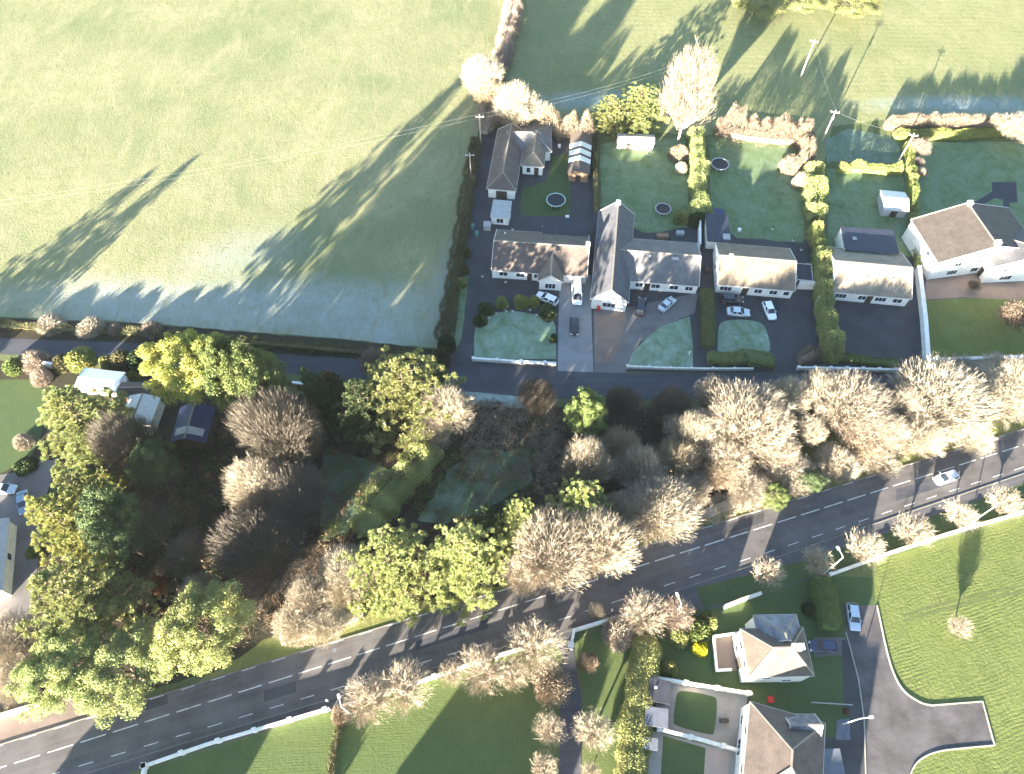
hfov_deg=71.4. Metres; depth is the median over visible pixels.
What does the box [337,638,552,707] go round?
garden wall
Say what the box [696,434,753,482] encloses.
bare tree
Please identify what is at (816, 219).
hedge
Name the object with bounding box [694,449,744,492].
bare tree
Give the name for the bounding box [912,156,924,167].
bare tree
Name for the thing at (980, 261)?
window
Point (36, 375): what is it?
shrub
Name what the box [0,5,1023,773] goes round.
ground
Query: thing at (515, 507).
evergreen tree
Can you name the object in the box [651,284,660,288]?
window
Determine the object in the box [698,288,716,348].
hedge
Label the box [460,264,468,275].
shrub
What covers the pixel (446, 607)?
edge line marking
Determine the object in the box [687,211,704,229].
shrub
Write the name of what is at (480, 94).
bare tree
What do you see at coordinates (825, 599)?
hedge
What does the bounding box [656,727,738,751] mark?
garden wall
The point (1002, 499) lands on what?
bare tree
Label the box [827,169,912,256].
back lawn
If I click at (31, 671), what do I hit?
evergreen tree
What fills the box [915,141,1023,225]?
back lawn
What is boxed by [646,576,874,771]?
villa garden
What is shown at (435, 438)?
bare tree
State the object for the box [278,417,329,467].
bare tree
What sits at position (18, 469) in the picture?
shrub
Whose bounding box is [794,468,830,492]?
evergreen tree
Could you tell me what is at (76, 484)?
evergreen tree
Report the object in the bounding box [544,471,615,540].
evergreen tree
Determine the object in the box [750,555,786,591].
bare tree
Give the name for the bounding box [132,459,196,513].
bare tree
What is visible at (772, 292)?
window
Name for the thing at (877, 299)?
window
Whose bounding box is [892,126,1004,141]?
hedge
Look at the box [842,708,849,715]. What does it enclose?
shrub
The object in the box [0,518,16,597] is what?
house
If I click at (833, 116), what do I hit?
utility pole
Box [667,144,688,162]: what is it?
shrub
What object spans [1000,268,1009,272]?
window
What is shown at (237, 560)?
bare tree
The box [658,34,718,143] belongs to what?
bare tree
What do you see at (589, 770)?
bare tree
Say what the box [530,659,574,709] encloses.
bare tree
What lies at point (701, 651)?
shrub
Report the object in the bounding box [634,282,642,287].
window
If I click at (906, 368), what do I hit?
bare tree
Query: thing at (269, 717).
kerb
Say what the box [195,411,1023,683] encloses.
road verge
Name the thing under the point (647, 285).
door
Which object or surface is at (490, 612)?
line marking
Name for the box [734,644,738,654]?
window
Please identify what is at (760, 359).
hedge
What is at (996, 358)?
bare tree
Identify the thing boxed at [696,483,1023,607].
grass verge
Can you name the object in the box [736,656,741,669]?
door
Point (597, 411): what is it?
evergreen tree
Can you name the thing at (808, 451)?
clearing floor
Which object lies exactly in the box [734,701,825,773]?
house
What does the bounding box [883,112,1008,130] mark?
hedge
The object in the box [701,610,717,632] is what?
shrub
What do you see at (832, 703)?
fence
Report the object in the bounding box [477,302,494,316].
shrub
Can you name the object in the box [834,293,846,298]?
window
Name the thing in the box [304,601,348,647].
bare tree
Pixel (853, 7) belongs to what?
evergreen tree
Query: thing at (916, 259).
hedge
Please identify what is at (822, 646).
parked car
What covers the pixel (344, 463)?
tussock grass
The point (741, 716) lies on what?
window
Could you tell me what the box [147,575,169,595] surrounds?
shrub
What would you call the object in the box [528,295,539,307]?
shrub
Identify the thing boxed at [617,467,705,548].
bare tree
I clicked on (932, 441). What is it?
bare tree
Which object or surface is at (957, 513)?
bare tree
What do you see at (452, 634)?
road patch
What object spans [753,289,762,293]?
window
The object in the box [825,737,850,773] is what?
side path
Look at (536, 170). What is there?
door
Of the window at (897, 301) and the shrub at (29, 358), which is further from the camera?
the window at (897, 301)
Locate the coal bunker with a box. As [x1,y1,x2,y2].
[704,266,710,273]
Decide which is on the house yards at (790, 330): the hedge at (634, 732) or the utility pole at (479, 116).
the utility pole at (479, 116)
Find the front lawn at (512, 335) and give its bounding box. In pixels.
[474,311,555,358]
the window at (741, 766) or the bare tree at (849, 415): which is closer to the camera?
the window at (741, 766)
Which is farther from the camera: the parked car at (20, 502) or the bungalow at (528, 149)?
the bungalow at (528, 149)
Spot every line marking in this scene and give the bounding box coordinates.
[0,429,1023,745]
[0,444,1023,767]
[53,467,1022,773]
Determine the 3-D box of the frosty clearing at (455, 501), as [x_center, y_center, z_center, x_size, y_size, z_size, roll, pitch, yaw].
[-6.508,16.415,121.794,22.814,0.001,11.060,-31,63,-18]
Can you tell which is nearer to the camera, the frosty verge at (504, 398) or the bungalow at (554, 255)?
the frosty verge at (504, 398)
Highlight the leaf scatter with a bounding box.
[452,396,714,435]
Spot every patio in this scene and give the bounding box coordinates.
[648,731,735,773]
[656,683,747,747]
[704,747,728,773]
[715,635,736,670]
[974,182,1017,208]
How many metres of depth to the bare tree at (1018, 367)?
127.32 m
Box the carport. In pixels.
[823,749,844,773]
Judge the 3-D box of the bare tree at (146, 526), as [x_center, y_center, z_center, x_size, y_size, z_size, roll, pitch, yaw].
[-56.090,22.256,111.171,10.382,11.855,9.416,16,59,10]
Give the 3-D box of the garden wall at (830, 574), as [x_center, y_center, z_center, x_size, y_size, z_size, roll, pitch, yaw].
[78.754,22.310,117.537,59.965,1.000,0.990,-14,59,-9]
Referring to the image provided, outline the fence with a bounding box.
[811,702,852,705]
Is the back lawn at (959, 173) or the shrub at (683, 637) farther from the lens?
the back lawn at (959, 173)
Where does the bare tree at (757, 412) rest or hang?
on the woodland floor at (652, 431)
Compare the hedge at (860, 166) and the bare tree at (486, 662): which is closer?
the bare tree at (486, 662)
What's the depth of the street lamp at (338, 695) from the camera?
97.20 m
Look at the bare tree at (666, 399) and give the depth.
124.15 m
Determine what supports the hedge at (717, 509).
on the woodland floor at (652, 431)
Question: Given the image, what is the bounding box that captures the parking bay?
[814,637,844,656]
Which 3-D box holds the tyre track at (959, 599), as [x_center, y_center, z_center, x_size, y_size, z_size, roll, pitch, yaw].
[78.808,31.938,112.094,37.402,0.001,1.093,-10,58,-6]
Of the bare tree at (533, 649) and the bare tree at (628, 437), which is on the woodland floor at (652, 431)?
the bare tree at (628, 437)
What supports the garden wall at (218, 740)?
on the footpath
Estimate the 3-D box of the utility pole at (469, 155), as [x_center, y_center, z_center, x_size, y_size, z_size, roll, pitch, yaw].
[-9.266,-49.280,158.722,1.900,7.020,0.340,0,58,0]
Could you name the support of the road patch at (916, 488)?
on the road
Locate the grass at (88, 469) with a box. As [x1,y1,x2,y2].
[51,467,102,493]
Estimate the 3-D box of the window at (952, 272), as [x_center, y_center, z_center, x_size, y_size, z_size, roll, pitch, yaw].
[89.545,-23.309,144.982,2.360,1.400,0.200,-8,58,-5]
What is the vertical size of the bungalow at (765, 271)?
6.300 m
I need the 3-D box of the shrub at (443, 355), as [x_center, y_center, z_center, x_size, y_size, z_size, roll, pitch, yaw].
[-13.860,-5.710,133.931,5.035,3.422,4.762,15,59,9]
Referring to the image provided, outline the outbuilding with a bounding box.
[117,381,164,429]
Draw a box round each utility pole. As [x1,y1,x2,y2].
[465,153,473,174]
[475,115,483,140]
[800,40,817,76]
[821,110,838,142]
[898,133,917,161]
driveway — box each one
[0,460,55,638]
[558,275,593,371]
[594,293,697,372]
[837,302,915,372]
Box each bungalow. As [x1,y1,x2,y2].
[486,123,551,198]
[491,217,589,290]
[590,200,700,311]
[713,242,812,298]
[827,226,912,305]
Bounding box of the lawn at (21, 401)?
[0,379,43,472]
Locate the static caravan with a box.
[74,368,129,396]
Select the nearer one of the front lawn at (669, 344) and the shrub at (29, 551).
the shrub at (29, 551)
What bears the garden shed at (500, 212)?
on the house yards at (790, 330)
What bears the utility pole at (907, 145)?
on the frosty paddock
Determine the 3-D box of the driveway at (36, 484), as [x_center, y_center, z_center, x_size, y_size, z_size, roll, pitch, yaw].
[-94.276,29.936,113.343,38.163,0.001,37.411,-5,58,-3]
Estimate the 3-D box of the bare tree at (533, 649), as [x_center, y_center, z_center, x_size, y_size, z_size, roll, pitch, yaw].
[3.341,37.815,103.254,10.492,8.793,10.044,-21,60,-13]
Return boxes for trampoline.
[546,193,565,208]
[655,203,670,215]
[711,157,728,171]
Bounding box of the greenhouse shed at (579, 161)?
[567,129,591,181]
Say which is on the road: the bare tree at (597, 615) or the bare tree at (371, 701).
the bare tree at (597, 615)
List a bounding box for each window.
[7,552,12,561]
[496,218,503,223]
[499,271,507,276]
[515,273,524,277]
[526,167,530,172]
[544,283,555,289]
[601,302,615,308]
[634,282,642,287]
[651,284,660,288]
[668,285,678,289]
[684,286,692,291]
[718,286,731,291]
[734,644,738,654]
[736,738,741,756]
[738,640,742,650]
[739,764,742,773]
[740,715,743,725]
[742,659,746,669]
[743,726,746,736]
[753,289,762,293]
[768,290,777,294]
[779,679,791,681]
[782,291,789,295]
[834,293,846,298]
[856,295,866,300]
[873,297,886,302]
[891,298,902,303]
[945,269,958,275]
[952,262,962,266]
[968,267,978,272]
[975,259,985,263]
[997,275,1012,280]
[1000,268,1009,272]
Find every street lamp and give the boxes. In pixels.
[337,694,351,714]
[824,546,843,572]
[843,716,873,724]
[973,494,997,521]
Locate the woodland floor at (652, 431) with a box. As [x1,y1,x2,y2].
[0,361,1002,701]
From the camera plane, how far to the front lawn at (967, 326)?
139.06 m
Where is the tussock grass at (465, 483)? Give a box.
[411,444,538,525]
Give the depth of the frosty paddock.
167.01 m
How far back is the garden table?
151.78 m
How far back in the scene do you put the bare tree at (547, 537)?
105.81 m
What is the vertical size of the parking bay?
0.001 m
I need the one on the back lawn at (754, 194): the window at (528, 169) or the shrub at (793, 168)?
the shrub at (793, 168)
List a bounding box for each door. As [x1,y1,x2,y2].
[496,191,506,198]
[527,273,531,280]
[534,168,538,174]
[575,175,580,181]
[643,283,650,289]
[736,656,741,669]
[740,288,748,294]
[863,296,873,302]
[888,211,897,216]
[977,267,984,276]
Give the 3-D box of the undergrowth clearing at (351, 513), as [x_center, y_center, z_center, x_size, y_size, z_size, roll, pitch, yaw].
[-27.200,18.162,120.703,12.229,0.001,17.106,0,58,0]
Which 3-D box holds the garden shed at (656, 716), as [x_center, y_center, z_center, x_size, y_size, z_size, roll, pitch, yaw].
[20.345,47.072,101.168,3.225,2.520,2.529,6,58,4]
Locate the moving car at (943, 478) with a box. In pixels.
[933,469,959,485]
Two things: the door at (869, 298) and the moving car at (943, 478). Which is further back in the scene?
the door at (869, 298)
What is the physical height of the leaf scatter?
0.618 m
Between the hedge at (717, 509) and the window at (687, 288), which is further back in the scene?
the window at (687, 288)
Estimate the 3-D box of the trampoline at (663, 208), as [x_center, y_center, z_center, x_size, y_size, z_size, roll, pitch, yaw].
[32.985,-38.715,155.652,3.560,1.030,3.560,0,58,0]
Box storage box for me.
[767,696,773,702]
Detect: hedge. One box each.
[0,318,423,360]
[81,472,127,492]
[241,383,315,397]
[278,605,364,648]
[325,725,343,773]
[432,135,482,340]
[476,0,524,134]
[485,95,595,142]
[592,137,598,211]
[613,634,662,773]
[616,639,634,772]
[685,125,711,218]
[685,449,872,530]
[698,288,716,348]
[707,348,774,369]
[713,103,815,149]
[792,134,817,170]
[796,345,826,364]
[799,160,828,220]
[806,220,826,250]
[808,576,842,630]
[810,216,824,224]
[810,245,845,364]
[835,159,903,175]
[840,353,899,367]
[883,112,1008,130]
[884,403,1023,457]
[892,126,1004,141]
[902,140,919,212]
[902,361,1017,386]
[906,212,922,266]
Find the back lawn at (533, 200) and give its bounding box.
[521,153,569,215]
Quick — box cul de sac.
[842,605,993,773]
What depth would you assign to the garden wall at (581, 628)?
108.04 m
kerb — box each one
[0,428,1023,744]
[84,641,521,773]
[608,473,1023,613]
[845,632,865,773]
[876,605,994,744]
[910,745,994,773]
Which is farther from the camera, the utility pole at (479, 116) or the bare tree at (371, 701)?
the utility pole at (479, 116)
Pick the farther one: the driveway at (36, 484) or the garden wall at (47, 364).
the garden wall at (47, 364)
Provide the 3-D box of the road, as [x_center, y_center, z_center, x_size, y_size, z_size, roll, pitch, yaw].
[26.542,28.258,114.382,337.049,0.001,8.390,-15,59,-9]
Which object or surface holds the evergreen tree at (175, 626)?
on the woodland floor at (652, 431)
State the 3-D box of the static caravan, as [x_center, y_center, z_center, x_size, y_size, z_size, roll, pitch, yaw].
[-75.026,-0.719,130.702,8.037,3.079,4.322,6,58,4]
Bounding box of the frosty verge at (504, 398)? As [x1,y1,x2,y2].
[457,392,531,408]
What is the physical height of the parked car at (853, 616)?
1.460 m
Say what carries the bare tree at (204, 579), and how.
on the woodland floor at (652, 431)
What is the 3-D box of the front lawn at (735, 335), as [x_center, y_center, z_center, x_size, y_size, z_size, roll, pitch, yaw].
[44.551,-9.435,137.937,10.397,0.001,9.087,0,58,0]
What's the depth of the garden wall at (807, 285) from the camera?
143.27 m
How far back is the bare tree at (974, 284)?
143.08 m
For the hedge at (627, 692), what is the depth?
103.74 m
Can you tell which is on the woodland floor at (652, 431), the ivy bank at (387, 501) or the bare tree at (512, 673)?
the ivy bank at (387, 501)
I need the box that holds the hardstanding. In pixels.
[595,312,625,363]
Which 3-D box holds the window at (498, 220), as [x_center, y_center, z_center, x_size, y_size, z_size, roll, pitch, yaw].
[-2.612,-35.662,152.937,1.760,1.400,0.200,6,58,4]
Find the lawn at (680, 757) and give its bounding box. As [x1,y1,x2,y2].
[661,736,705,773]
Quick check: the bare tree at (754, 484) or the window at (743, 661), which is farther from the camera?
the bare tree at (754, 484)
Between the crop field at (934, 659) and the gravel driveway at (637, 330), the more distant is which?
the gravel driveway at (637, 330)
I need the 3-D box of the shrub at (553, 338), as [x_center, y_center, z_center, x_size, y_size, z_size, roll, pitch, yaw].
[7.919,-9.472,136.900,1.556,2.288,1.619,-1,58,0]
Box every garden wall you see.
[0,704,36,717]
[42,361,75,368]
[139,762,148,773]
[140,706,330,768]
[292,381,302,385]
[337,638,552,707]
[472,356,555,365]
[568,611,639,649]
[626,364,753,370]
[653,674,752,696]
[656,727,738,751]
[698,220,700,248]
[712,631,738,671]
[723,591,761,608]
[796,280,819,304]
[796,365,901,372]
[827,510,1023,576]
[914,265,930,362]
[929,355,1023,363]
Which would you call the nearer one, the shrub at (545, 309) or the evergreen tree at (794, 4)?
the shrub at (545, 309)
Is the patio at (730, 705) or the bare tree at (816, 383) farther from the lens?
the bare tree at (816, 383)
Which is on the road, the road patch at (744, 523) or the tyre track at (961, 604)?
the road patch at (744, 523)
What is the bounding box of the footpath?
[88,474,1023,773]
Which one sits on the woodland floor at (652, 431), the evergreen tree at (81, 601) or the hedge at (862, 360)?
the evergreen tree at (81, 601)
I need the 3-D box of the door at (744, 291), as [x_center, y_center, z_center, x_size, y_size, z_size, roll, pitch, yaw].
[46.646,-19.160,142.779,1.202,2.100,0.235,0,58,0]
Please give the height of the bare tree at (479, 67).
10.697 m
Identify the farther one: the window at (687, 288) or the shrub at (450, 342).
the window at (687, 288)
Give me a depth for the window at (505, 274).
144.72 m
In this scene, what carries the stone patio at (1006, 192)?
on the back lawn at (959, 173)
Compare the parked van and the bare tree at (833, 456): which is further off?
the parked van
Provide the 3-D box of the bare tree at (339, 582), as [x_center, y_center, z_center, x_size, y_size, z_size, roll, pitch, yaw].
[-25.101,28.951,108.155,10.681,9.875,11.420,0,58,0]
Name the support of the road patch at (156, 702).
on the road
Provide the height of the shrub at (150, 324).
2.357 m
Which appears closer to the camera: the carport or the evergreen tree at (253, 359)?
the carport
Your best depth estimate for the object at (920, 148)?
163.30 m
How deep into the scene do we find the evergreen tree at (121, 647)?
96.92 m
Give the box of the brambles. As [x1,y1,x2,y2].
[449,394,567,496]
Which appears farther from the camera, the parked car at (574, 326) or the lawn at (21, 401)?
the parked car at (574, 326)
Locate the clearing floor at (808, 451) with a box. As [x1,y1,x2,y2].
[799,419,844,470]
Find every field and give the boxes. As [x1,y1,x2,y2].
[0,0,508,347]
[874,518,1023,773]
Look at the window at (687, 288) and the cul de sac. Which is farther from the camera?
the window at (687, 288)
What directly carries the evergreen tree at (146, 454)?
on the woodland floor at (652, 431)
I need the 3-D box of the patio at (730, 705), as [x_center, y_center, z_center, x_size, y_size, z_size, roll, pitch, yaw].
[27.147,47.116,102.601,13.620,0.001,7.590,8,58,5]
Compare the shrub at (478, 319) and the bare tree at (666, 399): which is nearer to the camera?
the bare tree at (666, 399)
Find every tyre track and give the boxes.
[903,591,1023,620]
[904,584,1023,616]
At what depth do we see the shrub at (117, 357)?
132.77 m
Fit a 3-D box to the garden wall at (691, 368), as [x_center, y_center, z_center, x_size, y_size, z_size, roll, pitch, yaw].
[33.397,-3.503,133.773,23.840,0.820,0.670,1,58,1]
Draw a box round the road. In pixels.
[0,430,1023,773]
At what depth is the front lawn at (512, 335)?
138.04 m
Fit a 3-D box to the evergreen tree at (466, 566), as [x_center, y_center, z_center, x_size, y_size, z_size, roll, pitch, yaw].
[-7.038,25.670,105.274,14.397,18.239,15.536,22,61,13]
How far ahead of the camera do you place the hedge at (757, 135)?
165.79 m
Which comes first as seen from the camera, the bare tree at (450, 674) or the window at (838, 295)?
the bare tree at (450, 674)
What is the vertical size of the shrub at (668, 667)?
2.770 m
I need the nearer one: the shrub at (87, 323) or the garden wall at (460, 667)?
the garden wall at (460, 667)
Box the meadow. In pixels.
[504,0,1023,161]
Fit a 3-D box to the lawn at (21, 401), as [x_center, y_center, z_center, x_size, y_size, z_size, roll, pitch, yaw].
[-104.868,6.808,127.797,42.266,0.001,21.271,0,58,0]
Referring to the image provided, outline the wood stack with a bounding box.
[656,233,668,239]
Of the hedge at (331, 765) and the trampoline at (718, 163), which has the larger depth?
the trampoline at (718, 163)
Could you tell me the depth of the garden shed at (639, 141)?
165.41 m
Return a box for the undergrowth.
[123,395,885,655]
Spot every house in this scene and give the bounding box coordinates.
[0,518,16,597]
[732,614,814,682]
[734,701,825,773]
[901,200,1023,282]
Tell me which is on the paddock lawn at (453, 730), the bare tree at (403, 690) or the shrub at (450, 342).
the bare tree at (403, 690)
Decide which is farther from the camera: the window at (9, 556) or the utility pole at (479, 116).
the utility pole at (479, 116)
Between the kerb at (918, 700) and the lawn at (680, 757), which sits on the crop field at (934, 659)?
the kerb at (918, 700)
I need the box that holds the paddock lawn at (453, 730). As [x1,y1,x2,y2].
[148,642,561,773]
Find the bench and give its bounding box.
[719,718,728,722]
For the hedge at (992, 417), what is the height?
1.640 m
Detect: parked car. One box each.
[0,482,17,494]
[16,489,29,514]
[536,291,558,305]
[569,317,579,335]
[634,297,646,316]
[657,296,676,312]
[720,293,743,304]
[726,306,749,317]
[762,300,776,319]
[808,638,838,652]
[845,602,861,630]
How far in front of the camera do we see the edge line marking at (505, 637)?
108.47 m
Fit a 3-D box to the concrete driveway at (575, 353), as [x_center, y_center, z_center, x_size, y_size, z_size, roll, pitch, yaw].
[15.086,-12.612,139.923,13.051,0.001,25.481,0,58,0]
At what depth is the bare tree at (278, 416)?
111.97 m
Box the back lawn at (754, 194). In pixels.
[708,137,803,242]
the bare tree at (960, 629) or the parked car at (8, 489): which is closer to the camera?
the bare tree at (960, 629)
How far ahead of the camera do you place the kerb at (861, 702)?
103.30 m
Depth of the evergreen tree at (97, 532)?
102.32 m
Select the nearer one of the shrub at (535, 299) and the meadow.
the shrub at (535, 299)
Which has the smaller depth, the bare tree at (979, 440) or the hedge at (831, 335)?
the bare tree at (979, 440)
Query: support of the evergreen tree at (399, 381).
on the woodland floor at (652, 431)
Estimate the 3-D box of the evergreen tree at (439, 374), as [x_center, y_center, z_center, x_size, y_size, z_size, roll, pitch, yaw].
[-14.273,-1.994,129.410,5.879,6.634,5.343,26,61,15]
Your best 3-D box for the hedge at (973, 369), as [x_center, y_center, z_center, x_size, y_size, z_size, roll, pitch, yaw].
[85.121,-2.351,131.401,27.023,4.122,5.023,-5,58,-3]
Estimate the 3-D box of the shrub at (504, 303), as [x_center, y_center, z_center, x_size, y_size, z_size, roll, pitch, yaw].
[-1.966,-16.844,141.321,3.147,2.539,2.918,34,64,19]
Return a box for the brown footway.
[0,697,116,743]
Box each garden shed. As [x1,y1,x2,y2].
[170,403,218,449]
[490,200,511,224]
[617,133,654,149]
[645,706,667,728]
[648,678,670,704]
[704,208,730,248]
[877,190,908,217]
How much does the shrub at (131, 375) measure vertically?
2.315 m
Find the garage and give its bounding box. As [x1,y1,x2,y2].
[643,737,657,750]
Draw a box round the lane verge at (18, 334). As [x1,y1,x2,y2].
[0,318,439,362]
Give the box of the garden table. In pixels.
[676,230,684,235]
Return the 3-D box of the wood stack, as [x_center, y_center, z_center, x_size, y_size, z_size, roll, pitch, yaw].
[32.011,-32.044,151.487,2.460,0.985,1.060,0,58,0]
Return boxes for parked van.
[571,276,582,304]
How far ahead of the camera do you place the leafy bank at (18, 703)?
103.41 m
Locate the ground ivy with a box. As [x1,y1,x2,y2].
[121,440,237,636]
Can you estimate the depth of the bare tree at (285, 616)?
105.22 m
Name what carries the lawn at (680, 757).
on the patio at (655, 761)
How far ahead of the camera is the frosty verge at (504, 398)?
130.72 m
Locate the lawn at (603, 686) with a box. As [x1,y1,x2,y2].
[576,618,643,773]
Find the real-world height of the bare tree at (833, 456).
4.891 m
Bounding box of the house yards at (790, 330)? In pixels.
[450,127,1018,373]
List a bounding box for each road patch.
[120,694,167,717]
[264,681,295,701]
[416,619,487,650]
[724,512,763,533]
[896,478,951,500]
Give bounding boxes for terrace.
[925,273,1023,299]
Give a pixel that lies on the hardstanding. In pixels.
(608, 332)
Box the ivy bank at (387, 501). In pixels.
[350,440,444,540]
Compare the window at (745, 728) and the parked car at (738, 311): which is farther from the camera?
the parked car at (738, 311)
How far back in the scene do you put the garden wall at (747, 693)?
103.40 m
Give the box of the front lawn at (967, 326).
[926,298,1023,356]
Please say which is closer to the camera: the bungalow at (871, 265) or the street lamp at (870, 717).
the street lamp at (870, 717)
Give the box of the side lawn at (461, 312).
[454,275,468,348]
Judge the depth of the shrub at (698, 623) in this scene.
106.84 m
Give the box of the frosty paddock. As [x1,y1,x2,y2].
[824,128,903,163]
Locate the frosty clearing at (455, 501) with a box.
[418,446,532,524]
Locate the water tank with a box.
[483,221,490,230]
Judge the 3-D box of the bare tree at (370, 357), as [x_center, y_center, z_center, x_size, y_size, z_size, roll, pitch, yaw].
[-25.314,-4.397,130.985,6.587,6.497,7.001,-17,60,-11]
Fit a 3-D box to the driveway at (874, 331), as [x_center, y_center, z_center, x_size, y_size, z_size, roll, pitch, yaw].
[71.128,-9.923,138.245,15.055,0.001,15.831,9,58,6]
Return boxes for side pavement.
[842,640,864,773]
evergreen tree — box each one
[2,615,110,723]
[13,549,160,664]
[23,491,139,577]
[35,383,139,480]
[50,465,134,524]
[71,615,182,730]
[74,477,146,564]
[123,437,182,493]
[135,328,231,407]
[149,578,258,676]
[194,334,255,404]
[200,339,291,423]
[296,366,341,430]
[328,377,398,453]
[336,518,449,627]
[345,345,465,462]
[414,360,449,386]
[419,518,519,626]
[469,504,512,552]
[494,493,541,551]
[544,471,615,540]
[562,386,609,438]
[588,94,630,137]
[608,82,670,134]
[731,0,786,20]
[761,481,789,511]
[780,0,828,13]
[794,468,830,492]
[827,0,882,18]
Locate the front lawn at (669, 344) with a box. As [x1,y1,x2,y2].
[629,317,692,366]
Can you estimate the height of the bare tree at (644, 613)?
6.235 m
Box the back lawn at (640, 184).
[600,138,688,232]
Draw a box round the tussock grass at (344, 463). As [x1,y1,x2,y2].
[318,445,387,543]
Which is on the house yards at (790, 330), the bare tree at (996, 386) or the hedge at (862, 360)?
the hedge at (862, 360)
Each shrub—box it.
[1,357,23,376]
[12,433,35,451]
[12,456,39,476]
[20,349,51,373]
[25,545,42,559]
[29,367,53,387]
[35,311,67,335]
[52,353,73,374]
[62,345,95,373]
[73,315,104,339]
[98,354,110,369]
[107,322,123,335]
[108,348,130,371]
[125,348,154,375]
[126,370,140,381]
[139,320,163,339]
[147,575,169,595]
[315,370,344,400]
[330,702,350,727]
[426,348,450,367]
[437,334,456,353]
[456,277,467,288]
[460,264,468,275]
[464,248,471,258]
[472,314,487,327]
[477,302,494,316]
[495,295,508,309]
[513,294,528,309]
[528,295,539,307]
[538,302,556,322]
[549,333,556,342]
[601,614,635,654]
[660,660,677,677]
[666,623,689,649]
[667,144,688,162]
[672,209,688,225]
[674,162,687,174]
[684,614,710,643]
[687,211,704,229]
[691,642,707,657]
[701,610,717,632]
[777,153,802,176]
[790,171,806,189]
[800,602,816,617]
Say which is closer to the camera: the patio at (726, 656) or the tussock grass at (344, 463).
the patio at (726, 656)
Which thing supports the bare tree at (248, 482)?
on the woodland floor at (652, 431)
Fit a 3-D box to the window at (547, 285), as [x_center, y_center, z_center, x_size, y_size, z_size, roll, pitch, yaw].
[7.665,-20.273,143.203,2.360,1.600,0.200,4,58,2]
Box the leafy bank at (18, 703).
[0,649,43,708]
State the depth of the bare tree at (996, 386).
126.73 m
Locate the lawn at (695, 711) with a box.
[674,691,716,733]
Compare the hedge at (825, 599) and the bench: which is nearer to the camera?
the bench
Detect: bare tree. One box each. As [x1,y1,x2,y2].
[0,604,44,674]
[0,653,43,710]
[82,410,164,487]
[116,498,183,559]
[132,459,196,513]
[163,523,217,577]
[173,568,220,612]
[202,495,317,610]
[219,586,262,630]
[221,451,293,516]
[222,383,327,476]
[249,459,338,538]
[269,597,319,646]
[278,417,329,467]
[284,570,334,620]
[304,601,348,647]
[313,542,375,612]
[340,668,393,731]
[358,347,386,375]
[372,654,432,724]
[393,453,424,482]
[406,415,451,454]
[419,381,479,433]
[435,657,465,691]
[452,638,513,701]
[460,53,506,91]
[469,77,503,109]
[491,80,543,126]
[495,654,530,694]
[497,549,550,597]
[503,611,566,682]
[504,499,600,595]
[515,375,557,420]
[529,749,558,773]
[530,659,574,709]
[533,708,568,751]
[556,431,616,488]
[557,498,641,583]
[571,707,617,757]
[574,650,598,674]
[581,760,599,773]
[587,601,603,621]
[596,490,640,529]
[600,424,644,465]
[603,383,643,427]
[612,440,668,494]
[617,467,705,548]
[619,587,669,640]
[647,382,691,424]
[651,594,694,637]
[654,436,701,478]
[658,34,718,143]
[661,405,719,456]
[678,470,713,507]
[688,372,741,417]
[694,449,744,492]
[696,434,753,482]
[700,376,798,468]
[725,466,772,512]
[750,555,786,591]
[752,429,802,470]
[758,451,816,498]
[765,375,814,420]
[790,412,828,447]
[798,365,847,409]
[800,544,837,577]
[806,368,896,446]
[813,439,860,479]
[836,425,881,465]
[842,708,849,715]
[844,526,889,570]
[851,407,913,459]
[858,447,902,480]
[877,383,929,422]
[883,414,928,459]
[885,350,1000,442]
[891,511,936,549]
[897,411,950,460]
[898,359,937,391]
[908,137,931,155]
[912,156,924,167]
[915,167,928,178]
[938,494,981,529]
[939,353,983,392]
[947,613,973,640]
[951,415,996,457]
[957,358,1023,430]
[966,278,982,290]
[977,349,1014,380]
[986,482,1023,517]
[993,300,1023,332]
[994,111,1023,144]
[998,351,1023,403]
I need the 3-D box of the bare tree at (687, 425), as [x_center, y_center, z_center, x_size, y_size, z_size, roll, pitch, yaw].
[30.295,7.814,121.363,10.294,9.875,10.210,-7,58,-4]
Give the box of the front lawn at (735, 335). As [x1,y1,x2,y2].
[718,320,769,353]
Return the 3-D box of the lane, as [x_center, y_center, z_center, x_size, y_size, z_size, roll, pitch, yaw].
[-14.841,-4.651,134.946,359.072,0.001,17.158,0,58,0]
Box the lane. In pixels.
[0,338,1015,400]
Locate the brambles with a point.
(505, 432)
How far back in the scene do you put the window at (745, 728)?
97.96 m
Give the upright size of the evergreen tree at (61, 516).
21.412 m
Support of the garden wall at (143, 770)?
on the footpath
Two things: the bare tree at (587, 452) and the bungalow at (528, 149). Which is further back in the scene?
the bungalow at (528, 149)
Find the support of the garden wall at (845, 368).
on the house yards at (790, 330)
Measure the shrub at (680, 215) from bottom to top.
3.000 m
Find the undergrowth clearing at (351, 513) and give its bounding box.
[319,449,387,540]
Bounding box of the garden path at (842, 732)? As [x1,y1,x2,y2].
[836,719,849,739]
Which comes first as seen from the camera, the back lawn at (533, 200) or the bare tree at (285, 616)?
the bare tree at (285, 616)
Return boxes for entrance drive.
[553,632,581,773]
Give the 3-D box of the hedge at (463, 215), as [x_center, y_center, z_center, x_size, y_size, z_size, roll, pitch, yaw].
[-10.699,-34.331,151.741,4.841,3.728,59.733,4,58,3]

